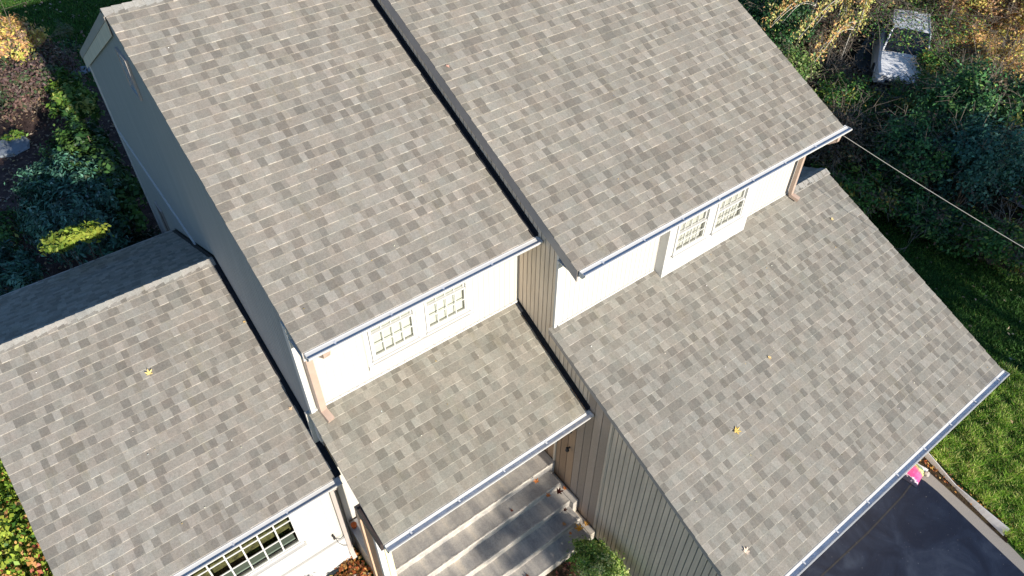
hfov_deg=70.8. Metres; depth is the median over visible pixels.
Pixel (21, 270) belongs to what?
rhododendron
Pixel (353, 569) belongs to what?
bush
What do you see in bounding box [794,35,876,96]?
hedge shrub
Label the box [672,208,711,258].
window
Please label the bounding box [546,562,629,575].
planting bed
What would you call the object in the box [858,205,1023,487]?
grass
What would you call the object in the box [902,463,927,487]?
garden bag
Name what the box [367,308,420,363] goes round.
window
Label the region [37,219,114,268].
yellow shrub
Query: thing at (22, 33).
barberry
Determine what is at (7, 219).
groundcover shrub
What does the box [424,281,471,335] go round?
window
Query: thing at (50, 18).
leaf litter
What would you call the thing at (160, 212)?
window
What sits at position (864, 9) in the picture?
arching branch
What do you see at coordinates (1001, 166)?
hedge shrub
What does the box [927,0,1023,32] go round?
hedge shrub
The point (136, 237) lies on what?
groundcover shrub
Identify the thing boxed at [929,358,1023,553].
grass
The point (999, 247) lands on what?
hedge shrub
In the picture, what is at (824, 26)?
hedge shrub
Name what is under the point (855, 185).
hedge shrub
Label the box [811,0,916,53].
hedge shrub
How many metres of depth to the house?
10.76 m
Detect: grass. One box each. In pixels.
[0,0,131,102]
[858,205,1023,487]
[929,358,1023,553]
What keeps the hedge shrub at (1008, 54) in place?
on the woodland floor
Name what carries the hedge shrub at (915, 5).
on the woodland floor
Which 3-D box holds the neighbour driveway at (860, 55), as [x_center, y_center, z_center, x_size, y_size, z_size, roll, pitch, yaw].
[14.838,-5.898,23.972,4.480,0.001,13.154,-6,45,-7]
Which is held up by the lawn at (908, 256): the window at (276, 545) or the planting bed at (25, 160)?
the planting bed at (25, 160)
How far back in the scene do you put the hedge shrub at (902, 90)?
22.00 m
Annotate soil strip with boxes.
[918,457,1008,542]
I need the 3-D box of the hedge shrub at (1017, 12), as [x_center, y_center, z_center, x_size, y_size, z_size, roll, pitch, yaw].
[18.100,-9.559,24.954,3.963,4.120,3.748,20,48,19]
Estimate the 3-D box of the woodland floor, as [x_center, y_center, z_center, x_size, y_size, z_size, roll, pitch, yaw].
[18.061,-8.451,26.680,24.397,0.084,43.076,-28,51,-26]
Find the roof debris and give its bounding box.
[591,213,920,523]
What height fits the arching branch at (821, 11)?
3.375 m
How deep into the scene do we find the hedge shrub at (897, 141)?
19.47 m
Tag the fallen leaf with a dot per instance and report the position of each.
(579, 528)
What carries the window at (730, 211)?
in the house
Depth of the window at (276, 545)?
11.44 m
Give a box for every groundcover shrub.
[0,129,27,140]
[0,201,33,252]
[29,136,62,165]
[56,35,83,67]
[114,221,159,251]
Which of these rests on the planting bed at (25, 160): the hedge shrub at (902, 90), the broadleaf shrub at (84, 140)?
the broadleaf shrub at (84, 140)
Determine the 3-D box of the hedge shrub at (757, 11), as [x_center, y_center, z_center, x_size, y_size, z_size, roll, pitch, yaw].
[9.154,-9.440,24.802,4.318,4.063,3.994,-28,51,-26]
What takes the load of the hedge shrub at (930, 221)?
on the woodland floor
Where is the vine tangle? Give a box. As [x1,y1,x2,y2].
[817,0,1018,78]
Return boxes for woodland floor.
[742,0,1023,281]
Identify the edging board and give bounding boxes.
[924,452,1009,535]
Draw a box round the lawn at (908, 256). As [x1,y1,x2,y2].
[0,0,1023,575]
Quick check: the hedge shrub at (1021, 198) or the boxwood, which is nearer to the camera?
the boxwood
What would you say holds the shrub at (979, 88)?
on the woodland floor
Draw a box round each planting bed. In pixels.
[0,84,161,291]
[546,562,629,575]
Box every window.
[114,47,142,100]
[154,201,169,230]
[190,514,307,575]
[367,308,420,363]
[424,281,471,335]
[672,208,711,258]
[711,186,750,235]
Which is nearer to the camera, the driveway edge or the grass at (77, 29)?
the driveway edge
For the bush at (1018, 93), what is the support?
on the woodland floor
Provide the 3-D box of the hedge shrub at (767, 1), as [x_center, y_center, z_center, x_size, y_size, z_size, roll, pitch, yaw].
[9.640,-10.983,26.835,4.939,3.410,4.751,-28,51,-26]
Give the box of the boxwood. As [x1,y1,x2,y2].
[566,535,629,575]
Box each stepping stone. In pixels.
[0,136,29,157]
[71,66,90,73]
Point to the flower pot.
(353, 525)
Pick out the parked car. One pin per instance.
(889, 59)
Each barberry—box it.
[0,0,94,126]
[0,7,51,67]
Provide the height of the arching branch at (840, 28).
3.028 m
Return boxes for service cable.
[843,135,1023,247]
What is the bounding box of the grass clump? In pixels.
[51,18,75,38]
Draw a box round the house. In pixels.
[0,0,1009,575]
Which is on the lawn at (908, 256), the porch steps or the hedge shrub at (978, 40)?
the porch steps
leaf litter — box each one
[1,0,114,53]
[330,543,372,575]
[556,560,603,575]
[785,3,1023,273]
[886,229,1020,423]
[920,457,1013,528]
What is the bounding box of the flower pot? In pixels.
[351,522,356,528]
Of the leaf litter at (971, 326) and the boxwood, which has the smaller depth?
the boxwood
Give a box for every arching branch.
[758,0,816,55]
[789,0,849,56]
[807,15,855,61]
[833,0,857,30]
[843,0,877,57]
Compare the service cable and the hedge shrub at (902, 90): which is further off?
the hedge shrub at (902, 90)
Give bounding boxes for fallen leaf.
[575,524,583,531]
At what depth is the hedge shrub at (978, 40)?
24.93 m
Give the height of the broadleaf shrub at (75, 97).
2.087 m
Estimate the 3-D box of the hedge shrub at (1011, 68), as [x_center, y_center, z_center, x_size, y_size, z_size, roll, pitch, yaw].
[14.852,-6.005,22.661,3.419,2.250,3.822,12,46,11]
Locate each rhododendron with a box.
[0,236,48,295]
[4,145,160,268]
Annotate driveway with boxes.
[799,478,1023,575]
[853,25,1023,207]
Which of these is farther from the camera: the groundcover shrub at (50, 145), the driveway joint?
the groundcover shrub at (50, 145)
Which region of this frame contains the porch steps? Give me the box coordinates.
[392,450,594,575]
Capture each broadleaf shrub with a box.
[44,66,104,128]
[50,110,148,239]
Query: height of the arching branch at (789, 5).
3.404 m
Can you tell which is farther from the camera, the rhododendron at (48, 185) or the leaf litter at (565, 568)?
the rhododendron at (48, 185)
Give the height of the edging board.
0.132 m
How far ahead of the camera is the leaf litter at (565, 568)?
12.82 m
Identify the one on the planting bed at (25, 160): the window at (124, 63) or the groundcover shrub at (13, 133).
the groundcover shrub at (13, 133)
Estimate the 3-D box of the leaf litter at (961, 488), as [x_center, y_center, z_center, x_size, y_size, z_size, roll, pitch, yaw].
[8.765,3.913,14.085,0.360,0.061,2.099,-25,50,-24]
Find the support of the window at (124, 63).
in the house
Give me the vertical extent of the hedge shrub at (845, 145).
2.980 m
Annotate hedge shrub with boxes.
[738,0,819,9]
[740,0,853,48]
[773,0,874,65]
[778,28,846,85]
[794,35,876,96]
[804,87,912,178]
[810,55,907,160]
[810,148,904,220]
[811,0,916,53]
[848,100,1010,191]
[863,166,996,256]
[864,57,961,129]
[871,0,951,26]
[902,39,967,80]
[904,93,1023,213]
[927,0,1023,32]
[930,4,1012,66]
[935,199,1023,283]
[938,46,1022,117]
[959,23,1023,82]
[970,0,1023,44]
[993,140,1023,220]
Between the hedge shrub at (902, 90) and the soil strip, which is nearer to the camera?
the soil strip
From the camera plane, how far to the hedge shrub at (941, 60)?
23.95 m
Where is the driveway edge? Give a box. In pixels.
[918,463,1023,572]
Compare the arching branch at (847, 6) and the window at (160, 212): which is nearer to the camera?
the window at (160, 212)
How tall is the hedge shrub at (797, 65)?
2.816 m
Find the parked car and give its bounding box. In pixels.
[867,9,931,87]
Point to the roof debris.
(740, 387)
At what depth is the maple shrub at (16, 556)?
10.81 m
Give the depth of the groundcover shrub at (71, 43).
25.90 m
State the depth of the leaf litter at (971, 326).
17.71 m
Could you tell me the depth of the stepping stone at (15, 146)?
22.08 m
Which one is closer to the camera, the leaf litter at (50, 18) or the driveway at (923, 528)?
the driveway at (923, 528)
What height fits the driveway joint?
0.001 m
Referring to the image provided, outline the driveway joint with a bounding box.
[821,484,910,575]
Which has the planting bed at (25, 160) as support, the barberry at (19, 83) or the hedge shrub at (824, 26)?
the barberry at (19, 83)
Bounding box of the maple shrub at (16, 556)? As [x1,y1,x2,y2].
[0,458,52,575]
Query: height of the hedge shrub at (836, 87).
2.624 m

